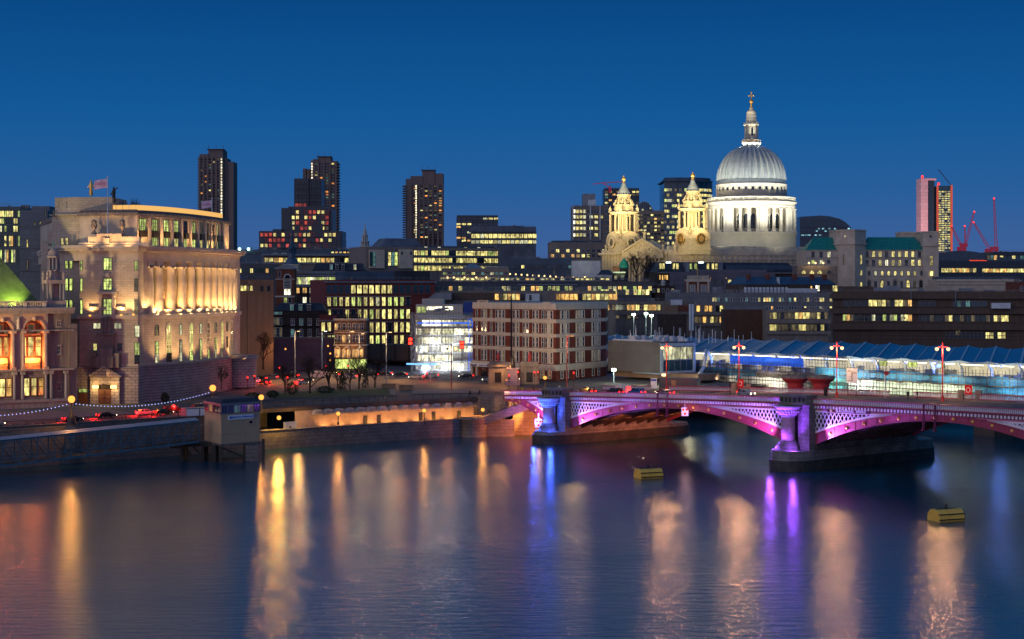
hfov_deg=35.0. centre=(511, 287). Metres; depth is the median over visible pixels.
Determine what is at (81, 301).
window
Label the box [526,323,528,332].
window
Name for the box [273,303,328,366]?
dark brick house
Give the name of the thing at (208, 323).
arched window
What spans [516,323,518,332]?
window
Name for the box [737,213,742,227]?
niche window
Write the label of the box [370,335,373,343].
window
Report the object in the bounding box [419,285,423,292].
window
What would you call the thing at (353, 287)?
window
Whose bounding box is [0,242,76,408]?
ornate stone building
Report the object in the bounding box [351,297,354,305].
window
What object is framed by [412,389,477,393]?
traffic island
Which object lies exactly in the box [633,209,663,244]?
brick office
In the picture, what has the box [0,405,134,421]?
building pavement
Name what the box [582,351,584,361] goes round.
window
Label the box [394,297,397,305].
window
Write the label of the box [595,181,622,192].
roof crane
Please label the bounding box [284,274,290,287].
window
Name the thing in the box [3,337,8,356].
window
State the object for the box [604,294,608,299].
window
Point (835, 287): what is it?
window
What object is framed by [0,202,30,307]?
green glass office
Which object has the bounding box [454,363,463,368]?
window
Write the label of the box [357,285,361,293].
window
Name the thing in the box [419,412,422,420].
service door
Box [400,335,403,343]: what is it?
window
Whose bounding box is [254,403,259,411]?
lookout window
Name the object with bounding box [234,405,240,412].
lookout window
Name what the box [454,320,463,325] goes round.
window
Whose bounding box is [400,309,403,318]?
window
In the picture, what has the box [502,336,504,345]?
window
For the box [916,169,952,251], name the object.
skyscraper
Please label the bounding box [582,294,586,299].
window
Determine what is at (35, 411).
light string
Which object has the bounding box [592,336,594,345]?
window
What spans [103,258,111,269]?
window
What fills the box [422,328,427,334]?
window
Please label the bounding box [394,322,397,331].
window
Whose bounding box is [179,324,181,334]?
window
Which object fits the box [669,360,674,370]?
bay window
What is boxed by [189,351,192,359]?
window
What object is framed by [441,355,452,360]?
window
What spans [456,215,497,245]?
office block
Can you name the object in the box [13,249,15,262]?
window
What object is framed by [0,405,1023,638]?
river water
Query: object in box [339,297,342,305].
window
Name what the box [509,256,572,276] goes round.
blue shed
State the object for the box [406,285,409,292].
window
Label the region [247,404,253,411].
lookout window
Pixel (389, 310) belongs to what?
window
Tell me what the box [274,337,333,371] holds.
building
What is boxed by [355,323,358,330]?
window
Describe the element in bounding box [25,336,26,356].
window
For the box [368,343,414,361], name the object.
building
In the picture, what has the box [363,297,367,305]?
window
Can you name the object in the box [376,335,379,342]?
window
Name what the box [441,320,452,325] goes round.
window
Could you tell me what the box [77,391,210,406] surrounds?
light string
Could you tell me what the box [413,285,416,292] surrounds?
window
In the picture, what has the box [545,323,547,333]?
window
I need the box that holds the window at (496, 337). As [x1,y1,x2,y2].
[495,336,497,345]
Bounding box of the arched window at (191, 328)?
[189,322,193,351]
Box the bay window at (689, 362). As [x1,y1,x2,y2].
[687,360,692,370]
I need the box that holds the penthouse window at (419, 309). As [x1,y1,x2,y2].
[417,307,425,312]
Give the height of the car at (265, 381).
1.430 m
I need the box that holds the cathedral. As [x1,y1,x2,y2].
[598,92,803,280]
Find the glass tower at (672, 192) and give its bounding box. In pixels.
[658,177,712,245]
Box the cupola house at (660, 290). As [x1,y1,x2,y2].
[651,280,674,300]
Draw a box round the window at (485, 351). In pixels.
[484,349,486,359]
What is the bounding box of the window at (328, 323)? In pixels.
[327,322,330,330]
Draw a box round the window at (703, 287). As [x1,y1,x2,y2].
[701,285,705,292]
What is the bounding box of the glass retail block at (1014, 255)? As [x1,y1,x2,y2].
[983,250,1023,258]
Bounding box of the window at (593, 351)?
[592,350,594,360]
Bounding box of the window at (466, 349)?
[464,346,471,351]
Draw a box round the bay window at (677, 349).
[675,347,680,359]
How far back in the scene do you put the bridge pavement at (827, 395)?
356.01 m
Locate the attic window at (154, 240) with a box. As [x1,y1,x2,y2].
[151,237,157,245]
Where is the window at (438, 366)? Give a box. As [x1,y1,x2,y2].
[429,363,440,368]
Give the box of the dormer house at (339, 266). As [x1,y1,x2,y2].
[312,263,366,270]
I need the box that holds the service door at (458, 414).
[457,410,460,418]
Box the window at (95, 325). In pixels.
[93,323,100,328]
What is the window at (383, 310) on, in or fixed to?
in the striped brick office at (384, 302)
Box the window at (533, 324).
[532,323,534,332]
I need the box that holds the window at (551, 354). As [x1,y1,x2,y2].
[550,352,552,363]
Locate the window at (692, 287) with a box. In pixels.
[690,285,694,291]
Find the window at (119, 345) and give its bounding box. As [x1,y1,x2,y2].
[117,343,121,350]
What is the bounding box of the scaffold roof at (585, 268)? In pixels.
[571,261,599,276]
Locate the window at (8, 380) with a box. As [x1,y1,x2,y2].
[6,378,11,396]
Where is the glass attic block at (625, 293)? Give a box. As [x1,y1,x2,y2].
[601,289,650,300]
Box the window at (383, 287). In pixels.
[381,285,385,292]
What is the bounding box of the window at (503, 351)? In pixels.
[502,350,504,360]
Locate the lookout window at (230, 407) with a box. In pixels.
[228,405,233,413]
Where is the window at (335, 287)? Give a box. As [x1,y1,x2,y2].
[333,285,337,293]
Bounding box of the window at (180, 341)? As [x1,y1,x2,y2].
[179,340,181,351]
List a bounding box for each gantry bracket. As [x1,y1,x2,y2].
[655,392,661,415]
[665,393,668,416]
[921,403,928,430]
[933,403,939,431]
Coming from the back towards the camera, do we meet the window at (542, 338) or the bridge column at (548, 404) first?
the window at (542, 338)
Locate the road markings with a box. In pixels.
[618,392,1022,413]
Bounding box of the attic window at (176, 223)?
[174,220,178,231]
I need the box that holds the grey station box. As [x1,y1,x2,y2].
[608,340,719,380]
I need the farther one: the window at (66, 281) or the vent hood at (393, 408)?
the window at (66, 281)
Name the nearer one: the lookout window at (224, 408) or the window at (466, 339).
the lookout window at (224, 408)
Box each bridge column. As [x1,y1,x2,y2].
[537,397,559,430]
[774,404,801,449]
[781,375,807,393]
[807,375,834,394]
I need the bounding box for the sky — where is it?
[0,0,1023,257]
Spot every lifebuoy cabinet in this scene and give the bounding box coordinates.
[731,379,751,391]
[957,385,981,399]
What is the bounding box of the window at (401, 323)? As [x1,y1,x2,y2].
[400,322,403,331]
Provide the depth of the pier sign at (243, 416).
346.40 m
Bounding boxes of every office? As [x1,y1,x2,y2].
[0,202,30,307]
[37,197,257,403]
[240,247,296,263]
[259,178,345,249]
[262,253,348,273]
[297,246,348,253]
[297,270,335,302]
[310,271,436,343]
[349,238,501,280]
[433,273,654,297]
[440,283,617,335]
[469,225,536,267]
[571,194,607,241]
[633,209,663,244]
[643,262,795,285]
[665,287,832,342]
[669,270,774,292]
[796,216,850,246]
[797,229,939,290]
[829,283,1023,348]
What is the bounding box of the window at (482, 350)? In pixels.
[481,349,483,359]
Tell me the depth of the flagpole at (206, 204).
470.04 m
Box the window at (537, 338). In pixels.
[536,337,538,346]
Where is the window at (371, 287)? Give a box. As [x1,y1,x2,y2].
[369,285,373,293]
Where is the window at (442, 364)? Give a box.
[441,363,452,368]
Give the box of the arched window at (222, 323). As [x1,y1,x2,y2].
[221,320,223,347]
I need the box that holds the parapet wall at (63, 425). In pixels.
[0,415,203,431]
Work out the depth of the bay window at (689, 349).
472.79 m
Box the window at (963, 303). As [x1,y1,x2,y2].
[961,301,965,306]
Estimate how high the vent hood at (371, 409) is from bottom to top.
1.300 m
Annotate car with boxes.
[62,415,83,421]
[96,412,116,417]
[135,409,152,414]
[153,408,173,414]
[259,379,270,384]
[266,375,278,378]
[295,380,308,384]
[378,371,391,375]
[392,372,407,376]
[409,374,422,378]
[425,373,438,377]
[459,373,473,377]
[627,387,645,393]
[657,390,674,395]
[736,389,754,395]
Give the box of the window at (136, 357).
[134,355,139,364]
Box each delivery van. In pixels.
[310,371,325,377]
[614,385,630,393]
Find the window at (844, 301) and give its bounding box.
[842,299,846,305]
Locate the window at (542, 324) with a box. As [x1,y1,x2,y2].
[541,323,543,332]
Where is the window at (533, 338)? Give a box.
[532,337,534,346]
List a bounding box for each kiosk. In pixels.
[283,421,296,428]
[487,352,508,383]
[518,352,540,383]
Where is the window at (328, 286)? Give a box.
[327,285,330,293]
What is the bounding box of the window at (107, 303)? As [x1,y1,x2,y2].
[103,299,111,314]
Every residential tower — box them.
[197,145,236,249]
[303,152,340,230]
[402,166,443,245]
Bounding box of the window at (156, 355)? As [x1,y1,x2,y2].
[155,354,158,362]
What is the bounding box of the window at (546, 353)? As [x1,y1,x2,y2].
[545,352,547,363]
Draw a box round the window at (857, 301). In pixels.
[855,299,859,305]
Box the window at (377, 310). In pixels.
[376,309,379,318]
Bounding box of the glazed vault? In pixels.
[634,201,652,211]
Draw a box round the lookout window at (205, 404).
[204,403,207,410]
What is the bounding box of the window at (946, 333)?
[945,332,949,338]
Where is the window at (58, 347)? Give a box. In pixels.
[56,345,61,354]
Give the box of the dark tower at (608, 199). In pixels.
[602,188,638,233]
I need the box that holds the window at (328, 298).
[327,297,330,305]
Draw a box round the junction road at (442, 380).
[178,366,568,407]
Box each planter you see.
[381,384,395,388]
[399,385,412,389]
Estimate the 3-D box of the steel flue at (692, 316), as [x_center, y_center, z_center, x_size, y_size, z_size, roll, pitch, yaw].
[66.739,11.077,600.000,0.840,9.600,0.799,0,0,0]
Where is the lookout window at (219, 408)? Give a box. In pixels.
[217,405,221,413]
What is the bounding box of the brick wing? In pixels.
[319,314,339,364]
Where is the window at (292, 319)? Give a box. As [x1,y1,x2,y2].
[290,318,294,325]
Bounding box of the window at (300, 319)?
[299,318,302,325]
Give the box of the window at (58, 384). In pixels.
[56,382,60,391]
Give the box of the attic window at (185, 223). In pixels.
[183,221,187,232]
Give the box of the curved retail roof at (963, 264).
[939,251,1023,281]
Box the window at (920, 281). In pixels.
[919,279,922,286]
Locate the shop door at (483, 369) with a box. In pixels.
[481,367,486,375]
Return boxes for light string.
[0,403,67,415]
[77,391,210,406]
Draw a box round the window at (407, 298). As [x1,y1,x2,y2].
[406,297,409,305]
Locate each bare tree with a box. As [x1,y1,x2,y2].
[215,364,229,389]
[257,331,276,369]
[273,362,297,392]
[294,352,331,392]
[315,353,340,390]
[331,366,347,388]
[335,365,360,389]
[348,351,372,388]
[359,354,387,387]
[625,251,652,280]
[640,251,658,278]
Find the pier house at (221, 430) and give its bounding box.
[184,395,261,462]
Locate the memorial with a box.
[505,355,519,385]
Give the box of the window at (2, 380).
[0,378,5,396]
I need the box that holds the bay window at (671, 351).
[669,347,674,359]
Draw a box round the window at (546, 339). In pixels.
[545,338,547,347]
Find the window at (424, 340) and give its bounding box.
[422,337,427,342]
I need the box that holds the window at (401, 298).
[400,297,403,305]
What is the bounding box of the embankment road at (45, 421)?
[3,414,176,425]
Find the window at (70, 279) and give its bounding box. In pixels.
[69,278,72,290]
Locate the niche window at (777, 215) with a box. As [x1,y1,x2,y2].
[776,213,778,227]
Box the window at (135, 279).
[134,278,137,291]
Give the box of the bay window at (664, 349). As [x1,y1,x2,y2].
[663,347,668,359]
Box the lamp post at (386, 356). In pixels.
[386,332,391,383]
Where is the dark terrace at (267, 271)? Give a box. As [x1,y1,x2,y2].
[240,262,281,309]
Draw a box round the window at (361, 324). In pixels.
[359,323,363,330]
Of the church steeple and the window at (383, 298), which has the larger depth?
the church steeple
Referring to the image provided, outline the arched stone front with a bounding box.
[792,263,837,283]
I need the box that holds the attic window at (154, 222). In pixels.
[151,219,157,230]
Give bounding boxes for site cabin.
[651,377,699,389]
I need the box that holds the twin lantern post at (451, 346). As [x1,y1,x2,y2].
[446,343,456,389]
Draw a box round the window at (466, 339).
[464,337,471,342]
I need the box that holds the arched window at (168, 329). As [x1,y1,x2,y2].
[165,323,171,352]
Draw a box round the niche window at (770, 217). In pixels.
[769,213,771,227]
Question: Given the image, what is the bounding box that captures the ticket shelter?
[181,407,203,415]
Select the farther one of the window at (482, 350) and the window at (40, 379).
the window at (482, 350)
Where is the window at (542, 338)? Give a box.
[541,337,543,347]
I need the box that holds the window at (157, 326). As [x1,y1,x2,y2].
[155,325,158,335]
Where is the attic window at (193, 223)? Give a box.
[192,222,195,232]
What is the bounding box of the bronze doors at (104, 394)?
[99,389,110,403]
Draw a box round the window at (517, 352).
[516,351,518,361]
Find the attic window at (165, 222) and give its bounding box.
[163,220,168,231]
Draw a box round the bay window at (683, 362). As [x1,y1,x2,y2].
[681,360,686,370]
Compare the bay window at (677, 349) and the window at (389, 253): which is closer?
the bay window at (677, 349)
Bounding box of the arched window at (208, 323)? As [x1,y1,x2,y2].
[207,321,209,349]
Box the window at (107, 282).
[103,278,111,289]
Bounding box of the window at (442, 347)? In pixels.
[441,346,452,351]
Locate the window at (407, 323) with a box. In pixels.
[406,322,409,331]
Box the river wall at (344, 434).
[164,419,461,449]
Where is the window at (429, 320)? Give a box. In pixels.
[429,320,440,325]
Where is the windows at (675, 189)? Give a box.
[664,188,711,243]
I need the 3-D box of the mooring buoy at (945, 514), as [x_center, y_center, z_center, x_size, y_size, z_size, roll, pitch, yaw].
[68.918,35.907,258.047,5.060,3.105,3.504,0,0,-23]
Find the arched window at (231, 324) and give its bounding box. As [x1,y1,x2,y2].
[230,319,232,346]
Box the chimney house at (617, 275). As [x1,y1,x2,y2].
[612,266,625,280]
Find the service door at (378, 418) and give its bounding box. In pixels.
[377,415,380,422]
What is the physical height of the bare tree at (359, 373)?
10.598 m
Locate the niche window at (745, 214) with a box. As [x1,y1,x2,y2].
[743,213,746,227]
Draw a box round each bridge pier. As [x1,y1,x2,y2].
[532,387,688,444]
[769,393,934,471]
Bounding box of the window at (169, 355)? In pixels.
[167,353,171,361]
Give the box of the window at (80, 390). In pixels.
[79,389,87,392]
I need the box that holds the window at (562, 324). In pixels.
[561,323,563,333]
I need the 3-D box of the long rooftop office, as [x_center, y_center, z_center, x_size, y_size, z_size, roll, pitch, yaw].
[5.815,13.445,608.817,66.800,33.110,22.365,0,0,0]
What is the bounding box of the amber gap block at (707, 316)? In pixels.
[689,301,725,338]
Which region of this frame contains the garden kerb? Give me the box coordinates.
[265,388,395,399]
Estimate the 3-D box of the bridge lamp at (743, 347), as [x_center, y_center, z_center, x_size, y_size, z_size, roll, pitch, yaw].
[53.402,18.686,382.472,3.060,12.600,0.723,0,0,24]
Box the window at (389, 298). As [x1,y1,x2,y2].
[388,297,391,305]
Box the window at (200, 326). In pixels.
[199,323,201,333]
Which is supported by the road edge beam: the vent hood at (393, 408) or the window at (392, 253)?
the vent hood at (393, 408)
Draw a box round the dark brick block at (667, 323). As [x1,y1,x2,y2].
[658,311,686,337]
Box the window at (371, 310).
[370,309,373,318]
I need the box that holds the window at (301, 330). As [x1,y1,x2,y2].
[299,329,302,336]
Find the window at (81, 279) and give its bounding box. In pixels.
[80,278,82,291]
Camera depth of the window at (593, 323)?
486.96 m
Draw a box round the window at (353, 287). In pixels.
[351,285,355,293]
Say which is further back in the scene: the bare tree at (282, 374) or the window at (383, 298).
the window at (383, 298)
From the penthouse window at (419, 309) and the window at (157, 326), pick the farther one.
the penthouse window at (419, 309)
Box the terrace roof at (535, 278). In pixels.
[440,268,610,280]
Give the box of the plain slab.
[240,276,273,375]
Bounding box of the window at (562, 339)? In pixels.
[561,338,563,347]
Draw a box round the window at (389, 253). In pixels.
[388,252,390,265]
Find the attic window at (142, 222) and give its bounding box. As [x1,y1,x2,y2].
[139,218,145,230]
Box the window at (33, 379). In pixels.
[31,377,36,395]
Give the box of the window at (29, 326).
[26,323,34,331]
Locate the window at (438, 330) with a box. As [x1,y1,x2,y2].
[429,328,440,334]
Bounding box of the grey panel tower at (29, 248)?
[19,206,54,307]
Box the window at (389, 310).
[388,309,391,318]
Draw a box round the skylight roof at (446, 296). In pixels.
[428,293,451,299]
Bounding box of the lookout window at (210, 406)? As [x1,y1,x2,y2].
[208,403,212,411]
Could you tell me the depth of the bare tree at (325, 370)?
432.55 m
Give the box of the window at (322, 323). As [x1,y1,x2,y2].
[321,322,324,330]
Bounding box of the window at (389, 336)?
[388,335,391,342]
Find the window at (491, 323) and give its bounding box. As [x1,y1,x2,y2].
[490,322,492,331]
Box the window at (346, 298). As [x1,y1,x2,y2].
[345,297,348,305]
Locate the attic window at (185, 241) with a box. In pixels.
[183,239,187,246]
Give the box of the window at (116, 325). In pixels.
[114,323,121,328]
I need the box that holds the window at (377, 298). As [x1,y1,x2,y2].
[376,297,379,305]
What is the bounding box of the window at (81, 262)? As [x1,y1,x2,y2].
[80,261,82,270]
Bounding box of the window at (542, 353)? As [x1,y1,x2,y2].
[541,352,543,362]
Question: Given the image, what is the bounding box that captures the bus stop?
[883,370,889,396]
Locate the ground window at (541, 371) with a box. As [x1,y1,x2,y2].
[540,370,543,378]
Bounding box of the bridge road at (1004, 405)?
[485,391,1023,413]
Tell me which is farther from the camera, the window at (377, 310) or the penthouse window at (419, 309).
the window at (377, 310)
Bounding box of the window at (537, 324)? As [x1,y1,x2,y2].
[536,323,538,332]
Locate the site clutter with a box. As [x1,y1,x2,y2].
[612,325,751,342]
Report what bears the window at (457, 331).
in the glass screen building at (440, 325)
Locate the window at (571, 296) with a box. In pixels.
[569,294,573,299]
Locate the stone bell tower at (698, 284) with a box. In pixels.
[684,264,710,292]
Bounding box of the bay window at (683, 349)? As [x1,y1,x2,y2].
[681,347,686,358]
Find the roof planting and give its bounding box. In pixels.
[119,198,140,205]
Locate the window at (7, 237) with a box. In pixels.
[6,236,8,245]
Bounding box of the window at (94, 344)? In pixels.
[93,343,96,350]
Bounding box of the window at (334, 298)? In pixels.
[333,297,336,305]
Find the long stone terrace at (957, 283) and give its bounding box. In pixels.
[928,277,1020,290]
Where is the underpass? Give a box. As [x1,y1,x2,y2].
[260,413,276,429]
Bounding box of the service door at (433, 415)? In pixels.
[432,412,435,419]
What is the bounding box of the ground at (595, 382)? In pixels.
[4,364,763,421]
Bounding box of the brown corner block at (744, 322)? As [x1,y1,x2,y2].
[721,307,768,340]
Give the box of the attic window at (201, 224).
[200,223,202,233]
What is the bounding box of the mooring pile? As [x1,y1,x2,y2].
[262,439,264,461]
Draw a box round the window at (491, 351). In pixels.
[490,350,492,360]
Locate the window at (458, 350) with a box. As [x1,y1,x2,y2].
[454,346,463,351]
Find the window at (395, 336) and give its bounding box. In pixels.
[394,335,397,343]
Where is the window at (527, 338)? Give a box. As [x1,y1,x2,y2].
[526,337,528,346]
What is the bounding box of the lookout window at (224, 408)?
[222,405,227,413]
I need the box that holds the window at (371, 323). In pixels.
[370,322,373,332]
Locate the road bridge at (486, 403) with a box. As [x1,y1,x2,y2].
[463,396,597,414]
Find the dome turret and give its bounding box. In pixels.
[619,258,628,280]
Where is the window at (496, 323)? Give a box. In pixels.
[495,322,497,331]
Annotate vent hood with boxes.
[311,409,323,414]
[323,408,334,413]
[333,408,344,413]
[344,407,355,412]
[355,407,366,412]
[366,406,377,411]
[377,406,387,411]
[387,405,398,410]
[398,405,409,409]
[409,404,419,409]
[419,404,430,408]
[430,403,441,408]
[441,403,451,407]
[452,402,462,407]
[462,402,473,406]
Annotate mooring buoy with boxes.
[633,464,663,478]
[926,504,965,521]
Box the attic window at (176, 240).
[174,238,178,246]
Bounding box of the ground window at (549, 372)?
[548,371,551,378]
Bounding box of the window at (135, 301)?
[134,300,137,313]
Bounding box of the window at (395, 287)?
[393,285,397,292]
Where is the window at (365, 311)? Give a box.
[363,309,367,317]
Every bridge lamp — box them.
[661,341,671,388]
[733,343,744,390]
[830,341,843,396]
[935,340,949,401]
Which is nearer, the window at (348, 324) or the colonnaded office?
the colonnaded office
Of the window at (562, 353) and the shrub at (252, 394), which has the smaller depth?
the shrub at (252, 394)
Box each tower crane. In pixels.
[951,225,964,250]
[960,225,967,246]
[964,211,974,250]
[973,221,992,251]
[990,198,998,251]
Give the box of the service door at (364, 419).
[363,415,366,423]
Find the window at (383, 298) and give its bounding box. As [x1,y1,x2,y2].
[382,297,385,305]
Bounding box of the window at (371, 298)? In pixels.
[370,297,373,305]
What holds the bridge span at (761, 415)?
on the bridge pier at (566, 433)
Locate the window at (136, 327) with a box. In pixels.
[134,325,139,336]
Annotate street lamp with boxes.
[65,395,77,448]
[210,384,215,396]
[259,394,263,411]
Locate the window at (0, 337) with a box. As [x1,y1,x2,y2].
[0,337,1,357]
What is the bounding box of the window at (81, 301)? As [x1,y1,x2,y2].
[80,300,82,313]
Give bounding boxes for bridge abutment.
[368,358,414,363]
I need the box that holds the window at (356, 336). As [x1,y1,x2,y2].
[355,335,358,342]
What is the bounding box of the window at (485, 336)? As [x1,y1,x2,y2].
[484,335,486,344]
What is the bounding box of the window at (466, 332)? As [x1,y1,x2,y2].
[464,328,471,334]
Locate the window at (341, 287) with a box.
[339,285,343,293]
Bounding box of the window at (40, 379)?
[38,377,43,395]
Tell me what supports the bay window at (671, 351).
in the grey station box
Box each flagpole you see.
[94,176,108,233]
[201,198,212,208]
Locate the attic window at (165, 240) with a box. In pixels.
[163,238,168,245]
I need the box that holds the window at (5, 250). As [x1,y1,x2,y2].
[4,249,6,262]
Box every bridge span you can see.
[503,385,649,419]
[568,386,890,438]
[812,392,1023,444]
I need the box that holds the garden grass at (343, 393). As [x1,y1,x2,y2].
[273,388,389,398]
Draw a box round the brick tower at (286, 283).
[275,264,297,306]
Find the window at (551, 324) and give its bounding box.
[550,323,552,333]
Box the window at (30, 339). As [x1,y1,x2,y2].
[27,336,33,356]
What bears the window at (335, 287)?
in the striped brick office at (384, 302)
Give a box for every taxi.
[163,404,180,411]
[191,403,203,406]
[285,372,298,377]
[362,371,377,376]
[578,386,595,393]
[605,387,623,394]
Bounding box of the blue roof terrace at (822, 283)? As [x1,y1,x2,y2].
[726,274,836,292]
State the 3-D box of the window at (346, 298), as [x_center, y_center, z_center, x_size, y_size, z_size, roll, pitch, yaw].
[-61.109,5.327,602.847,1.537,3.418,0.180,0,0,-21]
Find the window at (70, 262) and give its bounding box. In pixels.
[69,261,72,268]
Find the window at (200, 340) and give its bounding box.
[199,339,201,350]
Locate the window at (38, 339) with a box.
[35,336,41,356]
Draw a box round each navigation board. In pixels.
[535,413,541,427]
[681,407,687,415]
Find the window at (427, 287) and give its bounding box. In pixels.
[425,285,429,292]
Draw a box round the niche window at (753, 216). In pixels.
[751,213,755,227]
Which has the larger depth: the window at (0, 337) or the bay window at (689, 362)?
the bay window at (689, 362)
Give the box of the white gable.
[597,270,611,280]
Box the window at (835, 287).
[833,285,837,290]
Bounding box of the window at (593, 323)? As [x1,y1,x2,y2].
[592,322,594,331]
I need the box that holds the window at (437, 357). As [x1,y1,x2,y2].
[429,354,440,360]
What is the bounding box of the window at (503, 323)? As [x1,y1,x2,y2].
[502,322,504,331]
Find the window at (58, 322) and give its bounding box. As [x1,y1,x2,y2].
[56,320,60,326]
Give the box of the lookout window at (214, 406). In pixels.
[213,404,216,412]
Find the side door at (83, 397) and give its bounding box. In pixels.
[79,393,87,402]
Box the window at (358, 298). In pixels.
[357,297,360,305]
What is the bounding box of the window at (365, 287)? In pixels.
[363,285,367,293]
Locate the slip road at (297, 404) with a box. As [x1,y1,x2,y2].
[262,398,445,407]
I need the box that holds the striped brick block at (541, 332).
[469,296,607,380]
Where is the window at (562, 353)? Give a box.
[561,352,563,363]
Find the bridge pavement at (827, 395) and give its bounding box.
[453,390,1023,413]
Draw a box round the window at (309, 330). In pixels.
[308,329,311,336]
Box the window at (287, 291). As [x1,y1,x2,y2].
[284,288,290,294]
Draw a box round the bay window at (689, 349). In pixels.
[687,347,692,358]
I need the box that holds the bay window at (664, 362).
[663,360,668,371]
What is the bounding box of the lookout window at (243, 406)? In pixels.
[241,404,246,412]
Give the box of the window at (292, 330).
[291,329,294,336]
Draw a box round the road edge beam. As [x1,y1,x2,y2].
[259,397,477,412]
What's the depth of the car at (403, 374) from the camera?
490.75 m
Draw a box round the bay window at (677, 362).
[675,360,680,370]
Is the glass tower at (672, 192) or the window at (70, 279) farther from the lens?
the glass tower at (672, 192)
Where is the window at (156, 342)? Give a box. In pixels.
[155,341,158,353]
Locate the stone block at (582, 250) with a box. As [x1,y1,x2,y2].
[548,240,606,270]
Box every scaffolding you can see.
[696,360,809,392]
[806,356,846,394]
[844,362,1023,401]
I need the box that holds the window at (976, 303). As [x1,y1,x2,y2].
[974,301,978,306]
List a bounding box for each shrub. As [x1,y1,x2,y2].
[161,392,169,401]
[245,392,259,398]
[266,390,278,397]
[285,382,299,393]
[315,386,334,392]
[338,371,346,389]
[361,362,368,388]
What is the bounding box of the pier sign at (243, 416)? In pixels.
[228,414,256,419]
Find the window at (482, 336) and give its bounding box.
[481,335,483,344]
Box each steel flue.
[689,304,690,329]
[692,304,693,329]
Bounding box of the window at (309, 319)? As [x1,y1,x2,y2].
[307,318,311,325]
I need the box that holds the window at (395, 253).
[394,252,397,265]
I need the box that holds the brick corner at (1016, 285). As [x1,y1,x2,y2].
[1005,279,1023,290]
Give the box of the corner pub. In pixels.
[333,314,368,368]
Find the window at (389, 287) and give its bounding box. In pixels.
[387,285,391,292]
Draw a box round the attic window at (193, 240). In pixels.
[192,239,195,246]
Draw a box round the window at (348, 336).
[346,335,350,342]
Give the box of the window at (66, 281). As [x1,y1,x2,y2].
[65,278,67,290]
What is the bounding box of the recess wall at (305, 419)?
[295,402,481,427]
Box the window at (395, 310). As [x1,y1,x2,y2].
[394,309,397,318]
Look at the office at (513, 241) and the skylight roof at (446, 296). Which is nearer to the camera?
the skylight roof at (446, 296)
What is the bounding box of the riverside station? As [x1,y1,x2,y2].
[607,334,1023,436]
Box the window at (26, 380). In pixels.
[24,378,29,396]
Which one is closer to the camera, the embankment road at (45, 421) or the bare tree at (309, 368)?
the embankment road at (45, 421)
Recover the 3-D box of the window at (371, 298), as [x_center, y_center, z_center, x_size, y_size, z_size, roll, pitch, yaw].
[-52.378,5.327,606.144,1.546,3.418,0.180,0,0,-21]
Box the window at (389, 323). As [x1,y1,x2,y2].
[388,322,391,332]
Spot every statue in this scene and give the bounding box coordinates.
[87,180,93,195]
[110,187,117,202]
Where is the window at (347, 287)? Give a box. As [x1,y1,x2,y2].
[345,285,349,293]
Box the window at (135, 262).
[134,261,137,270]
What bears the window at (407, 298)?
in the striped brick office at (384, 302)
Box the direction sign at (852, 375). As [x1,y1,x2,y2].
[847,368,857,395]
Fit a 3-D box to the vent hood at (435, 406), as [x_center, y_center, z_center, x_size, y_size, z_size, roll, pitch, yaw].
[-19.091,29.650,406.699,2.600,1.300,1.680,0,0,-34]
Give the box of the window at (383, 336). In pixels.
[382,335,385,342]
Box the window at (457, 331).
[454,328,463,334]
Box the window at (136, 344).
[134,342,139,354]
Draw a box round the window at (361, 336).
[359,335,363,342]
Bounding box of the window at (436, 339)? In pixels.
[429,337,440,342]
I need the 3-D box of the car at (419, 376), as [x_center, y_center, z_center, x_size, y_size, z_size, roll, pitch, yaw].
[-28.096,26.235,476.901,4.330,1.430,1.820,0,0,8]
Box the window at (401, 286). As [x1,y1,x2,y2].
[400,285,403,292]
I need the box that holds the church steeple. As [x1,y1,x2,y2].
[360,224,369,246]
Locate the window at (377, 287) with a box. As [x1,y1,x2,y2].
[375,285,379,293]
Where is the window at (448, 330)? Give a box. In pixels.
[441,328,452,334]
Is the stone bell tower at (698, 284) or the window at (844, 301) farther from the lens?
the stone bell tower at (698, 284)
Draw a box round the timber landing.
[169,440,218,460]
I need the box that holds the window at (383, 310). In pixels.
[382,309,385,318]
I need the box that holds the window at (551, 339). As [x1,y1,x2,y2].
[550,338,552,347]
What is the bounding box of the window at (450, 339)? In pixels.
[441,337,452,342]
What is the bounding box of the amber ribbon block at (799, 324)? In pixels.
[761,307,830,342]
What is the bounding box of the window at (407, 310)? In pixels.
[406,309,409,318]
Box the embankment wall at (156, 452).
[0,420,242,468]
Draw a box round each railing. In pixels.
[3,412,167,425]
[7,413,173,425]
[260,392,504,407]
[263,394,397,404]
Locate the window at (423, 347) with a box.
[422,346,427,351]
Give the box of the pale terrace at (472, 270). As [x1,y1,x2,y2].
[442,263,508,276]
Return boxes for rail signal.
[408,337,412,359]
[459,341,464,348]
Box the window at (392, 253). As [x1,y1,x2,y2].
[391,252,393,265]
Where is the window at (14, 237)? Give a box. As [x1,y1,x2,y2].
[13,236,15,245]
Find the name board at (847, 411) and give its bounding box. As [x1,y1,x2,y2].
[827,409,869,413]
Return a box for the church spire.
[282,219,300,270]
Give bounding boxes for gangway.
[0,418,198,466]
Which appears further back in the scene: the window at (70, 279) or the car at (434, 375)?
the car at (434, 375)
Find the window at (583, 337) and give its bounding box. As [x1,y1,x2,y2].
[582,336,584,345]
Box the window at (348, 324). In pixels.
[346,323,350,330]
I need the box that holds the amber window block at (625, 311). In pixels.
[615,298,689,337]
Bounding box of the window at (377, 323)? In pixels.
[376,322,379,332]
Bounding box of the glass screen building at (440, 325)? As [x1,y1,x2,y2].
[406,299,472,371]
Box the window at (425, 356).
[422,354,427,360]
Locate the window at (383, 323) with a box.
[382,322,385,332]

